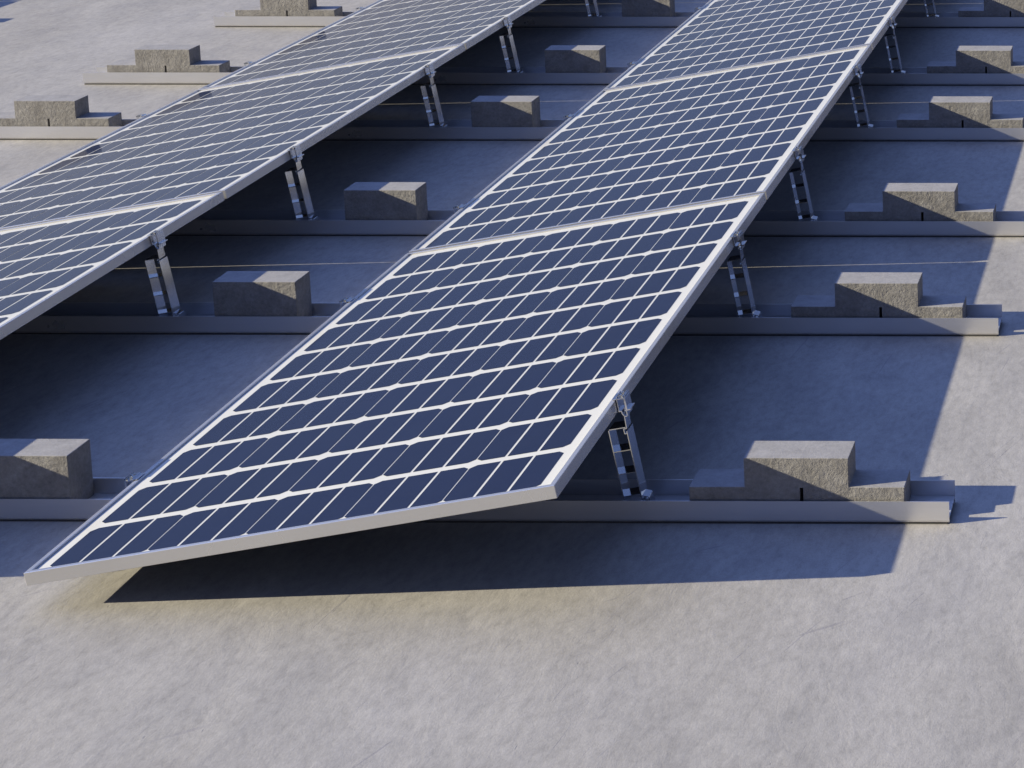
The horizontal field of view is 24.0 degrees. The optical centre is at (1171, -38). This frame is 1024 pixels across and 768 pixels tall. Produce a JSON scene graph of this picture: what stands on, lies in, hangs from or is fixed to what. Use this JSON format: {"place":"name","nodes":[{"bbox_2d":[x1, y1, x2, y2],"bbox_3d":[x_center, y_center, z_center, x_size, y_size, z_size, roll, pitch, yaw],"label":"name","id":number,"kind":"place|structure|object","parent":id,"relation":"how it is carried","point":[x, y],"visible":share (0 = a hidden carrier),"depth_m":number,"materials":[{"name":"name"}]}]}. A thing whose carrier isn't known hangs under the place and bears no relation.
{"place":"outdoors","nodes":[
{"label":"outdoors","id":0,"kind":"place"},
{"bbox_2d":[0,0,1023,767],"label":"ground","id":1,"kind":"structure","parent":0,"point":[646,646],"depth_m":4.10,"materials":[{"name":"concrete"}]},
{"bbox_2d":[0,478,954,523],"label":"mounting rail","id":2,"kind":"object","parent":1,"relation":"on","point":[604,501],"visible":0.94,"depth_m":4.25,"materials":[{"name":"grey metal"}]},
{"bbox_2d":[0,439,93,498],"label":"ballast block","id":3,"kind":"object","parent":2,"relation":"on","point":[45,468],"depth_m":4.26,"materials":[{"name":"concrete"}]},
{"bbox_2d":[0,192,224,339],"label":"solar panel","id":4,"kind":"object","parent":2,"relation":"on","point":[46,266],"visible":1,"depth_m":5.36,"materials":[{"name":"blue glass"}]},
{"bbox_2d":[123,471,144,486],"bbox_3d":[-1.999,1.019,4.299,0.037,0.064,0.042,-10,9,2],"label":"edge clamp","id":5,"kind":"object","parent":2,"relation":"attached to","point":[130,478],"visible":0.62,"depth_m":4.28,"materials":[{"name":"metal"}]},
{"bbox_2d":[24,193,765,585],"bbox_3d":[-1.523,0.839,4.800,0.949,0.025,1.918,-10,9,2],"label":"solar panel","id":6,"kind":"object","parent":2,"relation":"on","point":[458,379],"visible":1,"depth_m":4.49,"materials":[{"name":"blue glass"}]},
{"bbox_2d":[608,390,655,500],"bbox_3d":[-1.044,0.937,4.277,0.051,0.229,0.042,-10,9,2],"label":"support leg","id":7,"kind":"object","parent":2,"relation":"on","point":[636,467],"visible":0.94,"depth_m":4.27,"materials":[{"name":"metal"}]},
{"bbox_2d":[689,441,910,500],"bbox_3d":[-0.716,0.993,4.288,0.412,0.114,0.089,0,9,0],"label":"ballast block","id":8,"kind":"object","parent":2,"relation":"on","point":[799,471],"depth_m":4.25,"materials":[{"name":"concrete"}]},
{"bbox_2d":[11,302,1001,335],"bbox_3d":[-2.202,0.863,5.389,3.574,0.046,0.106,0,9,0],"label":"mounting rail","id":9,"kind":"object","parent":1,"relation":"on","point":[203,319],"visible":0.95,"depth_m":5.34,"materials":[{"name":"grey metal"}]},
{"bbox_2d":[144,229,185,315],"bbox_3d":[-2.437,0.759,5.370,0.051,0.229,0.042,-10,9,2],"label":"support leg","id":10,"kind":"object","parent":9,"relation":"on","point":[158,240],"visible":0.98,"depth_m":5.37,"materials":[{"name":"metal"}]},
{"bbox_2d":[212,271,311,315],"bbox_3d":[-2.202,0.814,5.382,0.200,0.114,0.089,0,9,0],"label":"ballast block","id":11,"kind":"object","parent":9,"relation":"on","point":[261,293],"depth_m":5.34,"materials":[{"name":"concrete"}]},
{"bbox_2d":[339,296,354,307],"bbox_3d":[-1.990,0.842,5.380,0.037,0.064,0.042,-10,9,2],"label":"edge clamp","id":12,"kind":"object","parent":9,"relation":"attached to","point":[344,301],"visible":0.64,"depth_m":5.37,"materials":[{"name":"metal"}]},
{"bbox_2d":[726,230,761,316],"bbox_3d":[-1.035,0.760,5.358,0.051,0.229,0.042,-10,9,2],"label":"support leg","id":13,"kind":"object","parent":9,"relation":"on","point":[753,311],"visible":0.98,"depth_m":5.35,"materials":[{"name":"metal"}]},
{"bbox_2d":[791,272,966,317],"bbox_3d":[-0.707,0.816,5.369,0.412,0.114,0.089,0,9,0],"label":"ballast block","id":14,"kind":"object","parent":9,"relation":"on","point":[878,295],"depth_m":5.33,"materials":[{"name":"concrete"}]},
{"bbox_2d":[0,119,1023,141],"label":"mounting rail","id":15,"kind":"object","parent":1,"relation":"on","point":[465,130],"visible":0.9,"depth_m":7.25,"materials":[{"name":"grey metal"}]},
{"bbox_2d":[0,95,121,126],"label":"ballast block","id":16,"kind":"object","parent":15,"relation":"on","point":[51,110],"depth_m":7.26,"materials":[{"name":"concrete"}]},
{"bbox_2d":[136,113,147,118],"bbox_3d":[-3.376,0.527,7.302,0.037,0.064,0.042,-10,9,2],"label":"edge clamp","id":17,"kind":"object","parent":15,"relation":"attached to","point":[140,115],"visible":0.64,"depth_m":7.29,"materials":[{"name":"metal"}]},
{"bbox_2d":[0,44,464,229],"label":"solar panel","id":18,"kind":"object","parent":15,"relation":"on","point":[229,140],"visible":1,"depth_m":6.60,"materials":[{"name":"blue glass"}]},
{"bbox_2d":[420,63,447,126],"bbox_3d":[-2.421,0.446,7.280,0.051,0.229,0.042,-10,9,2],"label":"support leg","id":19,"kind":"object","parent":15,"relation":"on","point":[429,70],"visible":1,"depth_m":7.28,"materials":[{"name":"metal"}]},
{"bbox_2d":[471,96,540,126],"bbox_3d":[-2.186,0.501,7.292,0.200,0.114,0.089,0,9,0],"label":"ballast block","id":20,"kind":"object","parent":15,"relation":"on","point":[505,111],"depth_m":7.25,"materials":[{"name":"concrete"}]},
{"bbox_2d":[563,114,573,121],"bbox_3d":[-1.973,0.529,7.290,0.037,0.064,0.042,-10,9,2],"label":"edge clamp","id":21,"kind":"object","parent":15,"relation":"attached to","point":[565,117],"visible":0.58,"depth_m":7.28,"materials":[{"name":"metal"}]},
{"bbox_2d":[409,44,871,252],"bbox_3d":[-1.507,0.526,6.707,0.949,0.025,1.918,-10,9,2],"label":"solar panel","id":22,"kind":"object","parent":15,"relation":"on","point":[676,142],"visible":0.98,"depth_m":6.52,"materials":[{"name":"blue glass"}]},
{"bbox_2d":[849,64,873,127],"bbox_3d":[-1.018,0.447,7.269,0.051,0.229,0.042,-10,9,2],"label":"support leg","id":23,"kind":"object","parent":15,"relation":"on","point":[862,97],"visible":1,"depth_m":7.26,"materials":[{"name":"metal"}]},
{"bbox_2d":[897,96,1023,127],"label":"ballast block","id":24,"kind":"object","parent":15,"relation":"on","point":[960,111],"depth_m":7.24,"materials":[{"name":"concrete"}]},
{"bbox_2d":[82,66,1023,85],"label":"mounting rail","id":25,"kind":"object","parent":1,"relation":"on","point":[885,76],"visible":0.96,"depth_m":8.08,"materials":[{"name":"grey metal"}]},
{"bbox_2d":[107,45,229,71],"bbox_3d":[-3.673,0.364,8.133,0.412,0.114,0.089,0,9,0],"label":"ballast block","id":26,"kind":"object","parent":25,"relation":"on","point":[167,58],"depth_m":8.09,"materials":[{"name":"concrete"}]},
{"bbox_2d":[244,61,254,65],"bbox_3d":[-3.368,0.392,8.130,0.037,0.064,0.042,-10,9,2],"label":"edge clamp","id":27,"kind":"object","parent":25,"relation":"attached to","point":[247,63],"visible":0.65,"depth_m":8.12,"materials":[{"name":"metal"}]},
{"bbox_2d":[200,0,545,88],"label":"solar panel","id":28,"kind":"object","parent":25,"relation":"on","point":[380,29],"visible":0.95,"depth_m":8.24,"materials":[{"name":"blue glass"}]},
{"bbox_2d":[499,16,523,72],"bbox_3d":[-2.414,0.310,8.108,0.051,0.229,0.042,-10,9,2],"label":"support leg","id":29,"kind":"object","parent":25,"relation":"on","point":[511,45],"visible":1,"depth_m":8.10,"materials":[{"name":"metal"}]},
{"bbox_2d":[544,45,606,72],"bbox_3d":[-2.178,0.365,8.120,0.200,0.114,0.089,0,9,0],"label":"ballast block","id":30,"kind":"object","parent":25,"relation":"on","point":[575,58],"depth_m":8.08,"materials":[{"name":"concrete"}]},
{"bbox_2d":[603,0,907,89],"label":"solar panel","id":31,"kind":"object","parent":25,"relation":"on","point":[713,35],"visible":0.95,"depth_m":8.23,"materials":[{"name":"blue glass"}]},
{"bbox_2d":[884,17,905,72],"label":"support leg","id":32,"kind":"object","parent":25,"relation":"on","point":[893,26],"visible":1,"depth_m":8.09,"materials":[{"name":"metal"}]},
{"bbox_2d":[927,46,1023,73],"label":"ballast block","id":33,"kind":"object","parent":25,"relation":"on","point":[984,59],"depth_m":8.06,"materials":[{"name":"concrete"}]},
{"bbox_2d":[168,210,1023,236],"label":"mounting rail","id":34,"kind":"object","parent":1,"relation":"on","point":[336,223],"visible":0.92,"depth_m":6.16,"materials":[{"name":"grey metal"}]},
{"bbox_2d":[284,145,318,219],"bbox_3d":[-2.430,0.623,6.196,0.051,0.229,0.042,-10,9,2],"label":"support leg","id":35,"kind":"object","parent":34,"relation":"on","point":[296,154],"visible":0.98,"depth_m":6.19,"materials":[{"name":"metal"}]},
{"bbox_2d":[344,182,427,219],"bbox_3d":[-2.195,0.679,6.208,0.200,0.114,0.089,0,9,0],"label":"ballast block","id":36,"kind":"object","parent":34,"relation":"on","point":[385,200],"depth_m":6.16,"materials":[{"name":"concrete"}]},
{"bbox_2d":[453,203,465,213],"bbox_3d":[-1.982,0.707,6.206,0.037,0.064,0.042,-10,9,2],"label":"edge clamp","id":37,"kind":"object","parent":34,"relation":"attached to","point":[456,208],"visible":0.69,"depth_m":6.19,"materials":[{"name":"metal"}]},
{"bbox_2d":[789,145,818,220],"bbox_3d":[-1.028,0.625,6.184,0.051,0.229,0.042,-10,9,2],"label":"support leg","id":38,"kind":"object","parent":34,"relation":"on","point":[804,184],"visible":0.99,"depth_m":6.18,"materials":[{"name":"metal"}]},
{"bbox_2d":[845,183,995,220],"bbox_3d":[-0.700,0.680,6.195,0.412,0.114,0.089,0,9,0],"label":"ballast block","id":39,"kind":"object","parent":34,"relation":"on","point":[920,201],"depth_m":6.15,"materials":[{"name":"concrete"}]},
{"bbox_2d":[214,12,1023,27],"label":"mounting rail","id":40,"kind":"object","parent":1,"relation":"on","point":[618,20],"visible":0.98,"depth_m":9.16,"materials":[{"name":"grey metal"}]},
{"bbox_2d":[235,0,342,15],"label":"ballast block","id":41,"kind":"object","parent":40,"relation":"on","point":[288,8],"depth_m":9.18,"materials":[{"name":"concrete"}]},
{"bbox_2d":[584,0,601,16],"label":"support leg","id":42,"kind":"object","parent":40,"relation":"on","point":[594,3],"visible":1,"depth_m":9.20,"materials":[{"name":"metal"}]},
{"bbox_2d":[621,0,674,16],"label":"ballast block","id":43,"kind":"object","parent":40,"relation":"on","point":[648,8],"depth_m":9.16,"materials":[{"name":"concrete"}]},
{"bbox_2d":[924,0,939,16],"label":"support leg","id":44,"kind":"object","parent":40,"relation":"on","point":[933,4],"visible":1,"depth_m":9.19,"materials":[{"name":"metal"}]},
{"bbox_2d":[958,0,1023,16],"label":"ballast block","id":45,"kind":"object","parent":40,"relation":"on","point":[1002,8],"depth_m":9.15,"materials":[{"name":"concrete"}]}
]}

